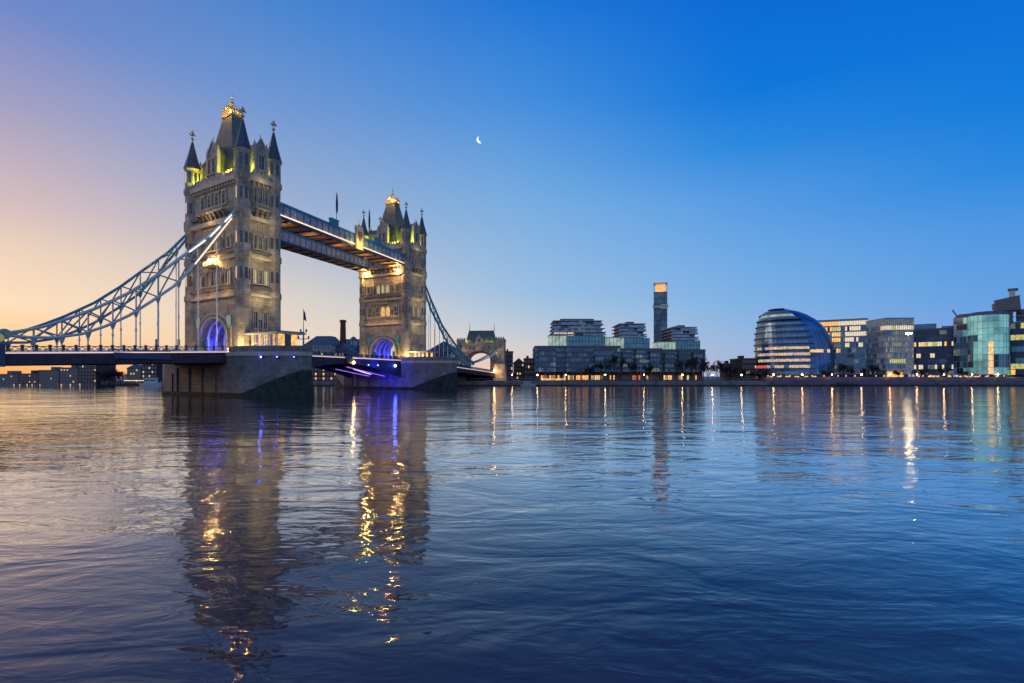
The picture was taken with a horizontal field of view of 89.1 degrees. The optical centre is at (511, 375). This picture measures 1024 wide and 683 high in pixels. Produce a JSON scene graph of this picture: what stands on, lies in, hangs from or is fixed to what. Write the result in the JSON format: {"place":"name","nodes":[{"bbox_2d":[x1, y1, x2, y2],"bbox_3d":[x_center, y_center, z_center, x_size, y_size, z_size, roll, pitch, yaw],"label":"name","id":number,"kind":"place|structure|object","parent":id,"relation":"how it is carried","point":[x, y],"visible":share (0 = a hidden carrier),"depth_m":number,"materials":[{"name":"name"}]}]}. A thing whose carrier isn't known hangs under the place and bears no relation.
{"place":"outdoors","nodes":[
{"label":"outdoors","id":0,"kind":"place"},
{"bbox_2d":[94,369,112,381],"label":"bare tree","id":1,"kind":"object","parent":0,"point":[100,376],"visible":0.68,"depth_m":243.60,"materials":[{"name":"black plant"}]},
{"bbox_2d":[304,336,339,355],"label":"warehouse","id":2,"kind":"structure","parent":0,"point":[329,344],"depth_m":264.43,"materials":[{"name":"grey brick"}]},
{"bbox_2d":[312,367,335,380],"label":"warehouse","id":3,"kind":"structure","parent":0,"point":[320,375],"depth_m":254.00,"materials":[{"name":"red brick"}]},
{"bbox_2d":[346,339,359,353],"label":"warehouse","id":4,"kind":"structure","parent":0,"point":[348,341],"depth_m":289.00,"materials":[{"name":"brick"}]},
{"bbox_2d":[350,334,356,348],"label":"cupola","id":5,"kind":"object","parent":4,"relation":"on","point":[355,339],"visible":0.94,"depth_m":282.83,"materials":[{"name":"blue paint"}]},
{"bbox_2d":[116,376,763,380],"bbox_3d":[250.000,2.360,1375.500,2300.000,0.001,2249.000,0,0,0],"label":"bank ground","id":6,"kind":"structure","parent":0,"point":[709,378],"depth_m":272.74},
{"bbox_2d":[0,371,21,385],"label":"warehouse","id":7,"kind":"structure","parent":6,"relation":"on","point":[10,378],"depth_m":243.60,"materials":[{"name":"brick"}]},
{"bbox_2d":[18,370,38,385],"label":"warehouse","id":8,"kind":"structure","parent":6,"relation":"on","point":[29,379],"depth_m":243.95,"materials":[{"name":"grey brick"}]},
{"bbox_2d":[38,367,59,385],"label":"warehouse","id":9,"kind":"structure","parent":6,"relation":"on","point":[51,377],"depth_m":243.55,"materials":[{"name":"brick"}]},
{"bbox_2d":[59,365,78,385],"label":"apartment building","id":10,"kind":"structure","parent":6,"relation":"on","point":[69,376],"depth_m":243.60,"materials":[{"name":"brick"}]},
{"bbox_2d":[78,365,115,385],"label":"apartment building","id":11,"kind":"structure","parent":6,"relation":"on","point":[88,376],"depth_m":244.00,"materials":[{"name":"grey brick"}]},
{"bbox_2d":[101,369,122,383],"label":"bare tree","id":12,"kind":"object","parent":6,"relation":"on","point":[108,374],"visible":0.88,"depth_m":243.07,"materials":[{"name":"black plant"}]},
{"bbox_2d":[109,371,126,385],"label":"bare tree","id":13,"kind":"object","parent":6,"relation":"on","point":[120,375],"visible":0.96,"depth_m":243.86,"materials":[{"name":"black plant"}]},
{"bbox_2d":[126,365,141,385],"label":"apartment building","id":14,"kind":"structure","parent":6,"relation":"on","point":[134,372],"depth_m":244.50,"materials":[{"name":"brick"}]},
{"bbox_2d":[142,364,162,382],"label":"apartment building","id":15,"kind":"structure","parent":6,"relation":"on","point":[152,370],"depth_m":244.80,"materials":[{"name":"brick"}]},
{"bbox_2d":[339,320,345,344],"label":"chimney","id":16,"kind":"object","parent":6,"relation":"on","point":[342,331],"visible":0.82,"depth_m":272.79,"materials":[{"name":"red brick"}]},
{"bbox_2d":[335,343,358,356],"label":"warehouse","id":17,"kind":"structure","parent":6,"relation":"on","point":[344,348],"depth_m":269.70,"materials":[{"name":"brick"}]},
{"bbox_2d":[456,328,507,380],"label":"gatehouse","id":18,"kind":"object","parent":6,"relation":"on","point":[476,342],"visible":0.91,"depth_m":275.73,"materials":[{"name":"stone"}]},
{"bbox_2d":[584,365,593,376],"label":"bare tree","id":19,"kind":"object","parent":6,"relation":"on","point":[590,369],"visible":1,"depth_m":258.65,"materials":[{"name":"black plant"}]},
{"bbox_2d":[594,358,610,375],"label":"bare tree","id":20,"kind":"object","parent":6,"relation":"on","point":[597,365],"visible":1,"depth_m":257.27,"materials":[{"name":"black plant"}]},
{"bbox_2d":[607,353,626,380],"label":"bare tree","id":21,"kind":"object","parent":6,"relation":"on","point":[614,361],"visible":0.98,"depth_m":261.17,"materials":[{"name":"black plant"}]},
{"bbox_2d":[626,361,639,375],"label":"bare tree","id":22,"kind":"object","parent":6,"relation":"on","point":[632,366],"visible":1,"depth_m":257.06,"materials":[{"name":"black plant"}]},
{"bbox_2d":[642,364,653,376],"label":"bare tree","id":23,"kind":"object","parent":6,"relation":"on","point":[649,369],"visible":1,"depth_m":258.16,"materials":[{"name":"black plant"}]},
{"bbox_2d":[653,282,667,341],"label":"tower block","id":24,"kind":"structure","parent":6,"relation":"on","point":[660,306],"depth_m":299.16,"materials":[{"name":"blue glass"}]},
{"bbox_2d":[675,359,691,375],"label":"bare tree","id":25,"kind":"object","parent":6,"relation":"on","point":[687,364],"visible":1,"depth_m":257.67,"materials":[{"name":"black plant"}]},
{"bbox_2d":[689,355,709,380],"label":"bare tree","id":26,"kind":"object","parent":6,"relation":"on","point":[694,361],"visible":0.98,"depth_m":258.53,"materials":[{"name":"black plant"}]},
{"bbox_2d":[700,362,713,375],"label":"bare tree","id":27,"kind":"object","parent":6,"relation":"on","point":[706,368],"visible":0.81,"depth_m":270.00,"materials":[{"name":"black plant"}]},
{"bbox_2d":[710,360,724,375],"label":"bare tree","id":28,"kind":"object","parent":6,"relation":"on","point":[718,366],"visible":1,"depth_m":265.83,"materials":[{"name":"black plant"}]},
{"bbox_2d":[719,365,730,380],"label":"bare tree","id":29,"kind":"object","parent":6,"relation":"on","point":[723,369],"visible":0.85,"depth_m":271.44,"materials":[{"name":"black plant"}]},
{"bbox_2d":[836,363,848,376],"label":"bare tree","id":30,"kind":"object","parent":6,"relation":"on","point":[841,367],"visible":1,"depth_m":257.23,"materials":[{"name":"black plant"}]},
{"bbox_2d":[868,364,880,376],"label":"bare tree","id":31,"kind":"object","parent":6,"relation":"on","point":[872,369],"visible":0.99,"depth_m":259.88,"materials":[{"name":"black plant"}]},
{"bbox_2d":[937,367,950,376],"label":"bare tree","id":32,"kind":"object","parent":6,"relation":"on","point":[940,370],"visible":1,"depth_m":256.08,"materials":[{"name":"black plant"}]},
{"bbox_2d":[953,311,1009,377],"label":"office building","id":33,"kind":"structure","parent":6,"relation":"on","point":[981,344],"depth_m":253.03,"materials":[{"name":"teal glass"}]},
{"bbox_2d":[431,341,456,356],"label":"warehouse","id":34,"kind":"structure","parent":0,"point":[441,349],"depth_m":299.70,"materials":[{"name":"brick"}]},
{"bbox_2d":[506,349,512,379],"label":"warehouse","id":35,"kind":"structure","parent":0,"point":[509,359],"depth_m":290.00,"materials":[{"name":"brick"}]},
{"bbox_2d":[0,386,1023,682],"bbox_3d":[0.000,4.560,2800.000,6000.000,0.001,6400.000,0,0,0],"label":"river water","id":36,"kind":"structure","parent":0,"point":[650,534],"depth_m":14.87,"materials":[{"name":"blue liquid"}]},
{"bbox_2d":[98,382,114,385],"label":"boat","id":37,"kind":"object","parent":36,"relation":"on","point":[106,384],"visible":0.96,"depth_m":231.03,"materials":[{"name":"metal"}]},
{"bbox_2d":[120,380,143,384],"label":"boat","id":38,"kind":"object","parent":36,"relation":"on","point":[123,383],"visible":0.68,"depth_m":241.00,"materials":[{"name":"metal"}]},
{"bbox_2d":[139,378,161,385],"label":"boat","id":39,"kind":"object","parent":36,"relation":"on","point":[151,382],"visible":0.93,"depth_m":236.91,"materials":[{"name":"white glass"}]},
{"bbox_2d":[161,345,313,397],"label":"river pier","id":40,"kind":"structure","parent":36,"relation":"in","point":[246,371],"depth_m":111.35,"materials":[{"name":"stone"}]},
{"bbox_2d":[5,344,230,365],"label":"side span","id":41,"kind":"object","parent":40,"relation":"on","point":[50,356],"visible":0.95,"depth_m":99.17,"materials":[{"name":"metal"}]},
{"bbox_2d":[0,332,6,366],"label":"chain post","id":42,"kind":"object","parent":41,"relation":"attached to","point":[2,353],"visible":1,"depth_m":86.30,"materials":[{"name":"blue paint"}]},
{"bbox_2d":[0,210,235,346],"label":"suspension chain","id":43,"kind":"object","parent":41,"relation":"attached to","point":[8,334],"visible":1,"depth_m":102.10,"materials":[{"name":"blue paint"}]},
{"bbox_2d":[164,373,172,390],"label":"recess door","id":44,"kind":"structure","parent":40,"relation":"in","point":[168,377],"depth_m":128.03,"materials":[{"name":"metal"}]},
{"bbox_2d":[183,96,281,350],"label":"bridge tower","id":45,"kind":"structure","parent":40,"relation":"on","point":[238,173],"depth_m":121.90,"materials":[{"name":"stone"}]},
{"bbox_2d":[4,234,184,350],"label":"suspension chain","id":46,"kind":"object","parent":45,"relation":"attached to","point":[137,275],"visible":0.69,"depth_m":118.14,"materials":[{"name":"blue paint"}]},
{"bbox_2d":[195,272,202,289],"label":"window","id":47,"kind":"structure","parent":45,"relation":"in","point":[200,274],"depth_m":126.23,"materials":[{"name":"glass"}]},
{"bbox_2d":[200,196,205,212],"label":"window","id":48,"kind":"structure","parent":45,"relation":"in","point":[203,200],"depth_m":125.43,"materials":[{"name":"glass"}]},
{"bbox_2d":[204,270,210,287],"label":"window","id":49,"kind":"structure","parent":45,"relation":"in","point":[207,275],"depth_m":124.41,"materials":[{"name":"glass"}]},
{"bbox_2d":[206,158,211,176],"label":"window","id":50,"kind":"structure","parent":45,"relation":"in","point":[209,160],"depth_m":123.18,"materials":[{"name":"glass"}]},
{"bbox_2d":[206,193,212,209],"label":"window","id":51,"kind":"structure","parent":45,"relation":"in","point":[209,197],"depth_m":123.82,"materials":[{"name":"glass"}]},
{"bbox_2d":[210,239,215,252],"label":"window","id":52,"kind":"structure","parent":45,"relation":"in","point":[213,247],"depth_m":122.88,"materials":[{"name":"glass"}]},
{"bbox_2d":[210,269,215,287],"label":"window","id":53,"kind":"structure","parent":45,"relation":"in","point":[212,274],"depth_m":123.15,"materials":[{"name":"glass"}]},
{"bbox_2d":[211,156,215,174],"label":"window","id":54,"kind":"structure","parent":45,"relation":"in","point":[213,163],"depth_m":122.29,"materials":[{"name":"glass"}]},
{"bbox_2d":[214,191,219,207],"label":"window","id":55,"kind":"structure","parent":45,"relation":"in","point":[216,198],"depth_m":122.14,"materials":[{"name":"glass"}]},
{"bbox_2d":[215,268,221,286],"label":"window","id":56,"kind":"structure","parent":45,"relation":"in","point":[220,269],"depth_m":121.75,"materials":[{"name":"glass"}]},
{"bbox_2d":[221,188,226,205],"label":"window","id":57,"kind":"structure","parent":45,"relation":"in","point":[224,191],"depth_m":120.54,"materials":[{"name":"glass"}]},
{"bbox_2d":[224,267,231,284],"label":"window","id":58,"kind":"structure","parent":45,"relation":"in","point":[228,273],"depth_m":119.72,"materials":[{"name":"glass"}]},
{"bbox_2d":[225,234,231,248],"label":"window","id":59,"kind":"structure","parent":45,"relation":"in","point":[229,238],"depth_m":119.51,"materials":[{"name":"glass"}]},
{"bbox_2d":[252,185,257,202],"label":"window","id":60,"kind":"structure","parent":45,"relation":"in","point":[254,189],"depth_m":119.45,"materials":[{"name":"glass"}]},
{"bbox_2d":[252,233,257,249],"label":"window","id":61,"kind":"structure","parent":45,"relation":"in","point":[254,237],"depth_m":119.45,"materials":[{"name":"glass"}]},
{"bbox_2d":[252,268,257,284],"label":"window","id":62,"kind":"structure","parent":45,"relation":"in","point":[254,273],"depth_m":119.45,"materials":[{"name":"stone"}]},
{"bbox_2d":[252,310,258,328],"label":"window","id":63,"kind":"structure","parent":45,"relation":"in","point":[255,315],"depth_m":119.63,"materials":[{"name":"glass"}]},
{"bbox_2d":[258,318,262,331],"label":"window","id":64,"kind":"structure","parent":45,"relation":"in","point":[260,321],"depth_m":120.65,"materials":[{"name":"glass"}]},
{"bbox_2d":[258,187,263,204],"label":"window","id":65,"kind":"structure","parent":45,"relation":"in","point":[260,190],"depth_m":120.65,"materials":[{"name":"glass"}]},
{"bbox_2d":[258,235,263,250],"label":"window","id":66,"kind":"structure","parent":45,"relation":"in","point":[260,240],"depth_m":120.65,"materials":[{"name":"glass"}]},
{"bbox_2d":[258,269,263,285],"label":"window","id":67,"kind":"structure","parent":45,"relation":"in","point":[260,274],"depth_m":120.65,"materials":[{"name":"glass"}]},
{"bbox_2d":[257,152,265,172],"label":"window","id":68,"kind":"structure","parent":45,"relation":"in","point":[261,157],"depth_m":120.40,"materials":[{"name":"glass"}]},
{"bbox_2d":[262,311,268,329],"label":"window","id":69,"kind":"structure","parent":45,"relation":"in","point":[264,315],"depth_m":121.76,"materials":[{"name":"glass"}]},
{"bbox_2d":[263,189,268,206],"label":"window","id":70,"kind":"structure","parent":45,"relation":"in","point":[265,193],"depth_m":121.72,"materials":[{"name":"glass"}]},
{"bbox_2d":[263,236,268,251],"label":"window","id":71,"kind":"structure","parent":45,"relation":"in","point":[265,239],"depth_m":121.72,"materials":[{"name":"glass"}]},
{"bbox_2d":[263,270,268,285],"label":"window","id":72,"kind":"structure","parent":45,"relation":"in","point":[265,272],"depth_m":121.72,"materials":[{"name":"glass"}]},
{"bbox_2d":[281,229,369,271],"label":"walkway","id":73,"kind":"structure","parent":45,"relation":"attached to","point":[296,243],"depth_m":166.54,"materials":[{"name":"blue paint"}]},
{"bbox_2d":[281,202,403,267],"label":"walkway","id":74,"kind":"structure","parent":45,"relation":"attached to","point":[331,233],"depth_m":148.74,"materials":[{"name":"blue paint"}]},
{"bbox_2d":[243,330,305,345],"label":"control cabin","id":75,"kind":"object","parent":40,"relation":"on","point":[276,337],"visible":0.66,"depth_m":113.62,"materials":[{"name":"glass"}]},
{"bbox_2d":[298,309,308,345],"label":"signal mast","id":76,"kind":"object","parent":40,"relation":"on","point":[304,316],"visible":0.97,"depth_m":112.44,"materials":[{"name":"grey metal"}]},
{"bbox_2d":[312,351,403,377],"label":"bascule span","id":77,"kind":"object","parent":40,"relation":"on","point":[348,365],"visible":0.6,"depth_m":165.99,"materials":[{"name":"metal"}]},
{"bbox_2d":[334,357,458,389],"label":"river pier","id":78,"kind":"structure","parent":36,"relation":"in","point":[428,373],"depth_m":176.32,"materials":[{"name":"stone"}]},
{"bbox_2d":[344,376,351,385],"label":"recess door","id":79,"kind":"structure","parent":78,"relation":"in","point":[347,381],"depth_m":189.72,"materials":[{"name":"metal"}]},
{"bbox_2d":[359,190,426,358],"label":"bridge tower","id":80,"kind":"structure","parent":78,"relation":"on","point":[392,302],"depth_m":185.95,"materials":[{"name":"stone"}]},
{"bbox_2d":[367,307,372,317],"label":"window","id":81,"kind":"structure","parent":80,"relation":"in","point":[369,311],"depth_m":188.75,"materials":[{"name":"glass"}]},
{"bbox_2d":[375,306,379,317],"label":"window","id":82,"kind":"structure","parent":80,"relation":"in","point":[377,311],"depth_m":187.10,"materials":[{"name":"glass"}]},
{"bbox_2d":[380,306,384,316],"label":"window","id":83,"kind":"structure","parent":80,"relation":"in","point":[382,310],"depth_m":185.99,"materials":[{"name":"glass"}]},
{"bbox_2d":[382,231,385,242],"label":"window","id":84,"kind":"structure","parent":80,"relation":"in","point":[384,232],"depth_m":185.01,"materials":[{"name":"glass"}]},
{"bbox_2d":[385,284,389,293],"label":"window","id":85,"kind":"structure","parent":80,"relation":"in","point":[387,288],"depth_m":184.83,"materials":[{"name":"glass"}]},
{"bbox_2d":[385,305,390,316],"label":"window","id":86,"kind":"structure","parent":80,"relation":"in","point":[387,309],"depth_m":184.79,"materials":[{"name":"glass"}]},
{"bbox_2d":[394,305,399,315],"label":"window","id":87,"kind":"structure","parent":80,"relation":"in","point":[396,307],"depth_m":182.86,"materials":[{"name":"glass"}]},
{"bbox_2d":[409,350,437,356],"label":"control cabin","id":88,"kind":"object","parent":78,"relation":"on","point":[424,353],"visible":0.6,"depth_m":179.23,"materials":[{"name":"glass"}]},
{"bbox_2d":[457,364,494,376],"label":"side span","id":89,"kind":"object","parent":78,"relation":"on","point":[462,370],"visible":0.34,"depth_m":247.81,"materials":[{"name":"metal"}]},
{"bbox_2d":[426,286,496,365],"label":"suspension chain","id":90,"kind":"object","parent":89,"relation":"attached to","point":[439,322],"visible":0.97,"depth_m":213.74,"materials":[{"name":"teal paint"}]},
{"bbox_2d":[520,382,535,385],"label":"boat","id":91,"kind":"object","parent":36,"relation":"on","point":[526,384],"visible":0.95,"depth_m":241.86,"materials":[{"name":"grey metal"}]},
{"bbox_2d":[831,383,859,385],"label":"boat","id":92,"kind":"object","parent":36,"relation":"on","point":[844,384],"visible":0.96,"depth_m":242.30,"materials":[{"name":"metal"}]},
{"bbox_2d":[0,0,1023,376],"label":"sky","id":93,"kind":"structure","parent":0,"point":[818,159],"materials":[{"name":"blue"}]},
{"bbox_2d":[513,358,523,379],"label":"warehouse","id":94,"kind":"structure","parent":0,"point":[518,366],"depth_m":300.00,"materials":[{"name":"red brick"}]},
{"bbox_2d":[523,356,534,379],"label":"warehouse","id":95,"kind":"structure","parent":0,"point":[529,373],"depth_m":288.00,"materials":[{"name":"red brick"}]},
{"bbox_2d":[114,385,1023,385],"bbox_3d":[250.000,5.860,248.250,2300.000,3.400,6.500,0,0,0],"label":"foreshore","id":96,"kind":"structure","parent":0,"point":[713,385],"depth_m":245.00,"materials":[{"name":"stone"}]},
{"bbox_2d":[100,381,769,384],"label":"river wall","id":97,"kind":"structure","parent":96,"relation":"on","point":[591,382],"depth_m":246.20,"materials":[{"name":"stone"}]},
{"bbox_2d":[540,376,566,380],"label":"cafe terrace","id":98,"kind":"structure","parent":97,"relation":"on","point":[553,379],"depth_m":248.90,"materials":[{"name":"metal"}]},
{"bbox_2d":[764,377,1023,384],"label":"terrace wall","id":99,"kind":"structure","parent":96,"relation":"on","point":[907,380],"depth_m":248.40,"materials":[{"name":"stone"}]},
{"bbox_2d":[905,333,911,376],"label":"floodlight mast","id":100,"kind":"object","parent":99,"relation":"on","point":[908,352],"visible":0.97,"depth_m":251.88,"materials":[{"name":"beige metal"}]},
{"bbox_2d":[533,319,620,379],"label":"apartment building","id":101,"kind":"structure","parent":0,"point":[573,349],"depth_m":276.60,"materials":[{"name":"blue glass"}]},
{"bbox_2d":[605,322,661,379],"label":"apartment building","id":102,"kind":"structure","parent":0,"point":[631,340],"depth_m":277.60,"materials":[{"name":"blue glass"}]},
{"bbox_2d":[653,325,705,379],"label":"apartment building","id":103,"kind":"structure","parent":0,"point":[679,343],"depth_m":277.60,"materials":[{"name":"blue glass"}]},
{"bbox_2d":[720,361,730,379],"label":"brick block","id":104,"kind":"structure","parent":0,"point":[727,376],"depth_m":301.40,"materials":[{"name":"brown brick"}]},
{"bbox_2d":[729,356,756,379],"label":"brick block","id":105,"kind":"structure","parent":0,"point":[741,363],"depth_m":285.00,"materials":[{"name":"brown brick"}]},
{"bbox_2d":[753,308,834,379],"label":"round hall","id":106,"kind":"structure","parent":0,"point":[790,343],"depth_m":269.17,"materials":[{"name":"blue glass"}]},
{"bbox_2d":[817,318,867,376],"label":"office building","id":107,"kind":"structure","parent":0,"point":[848,336],"depth_m":282.09,"materials":[{"name":"blue glass"}]},
{"bbox_2d":[864,318,913,376],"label":"office building","id":108,"kind":"structure","parent":0,"point":[887,346],"depth_m":261.76,"materials":[{"name":"grey glass"}]},
{"bbox_2d":[914,323,952,376],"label":"office building","id":109,"kind":"structure","parent":0,"point":[933,348],"depth_m":279.91,"materials":[{"name":"blue glass"}]},
{"bbox_2d":[992,288,1020,376],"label":"hospital tower","id":110,"kind":"structure","parent":0,"point":[1010,304],"depth_m":326.40,"materials":[{"name":"grey concrete"}]},
{"bbox_2d":[1010,322,1023,376],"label":"office building","id":111,"kind":"structure","parent":0,"point":[1017,349],"depth_m":273.39,"materials":[{"name":"teal glass"}]},
{"bbox_2d":[1016,309,1023,321],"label":"stepped block","id":112,"kind":"structure","parent":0,"point":[1020,316],"depth_m":343.49,"materials":[{"name":"blue glass"}]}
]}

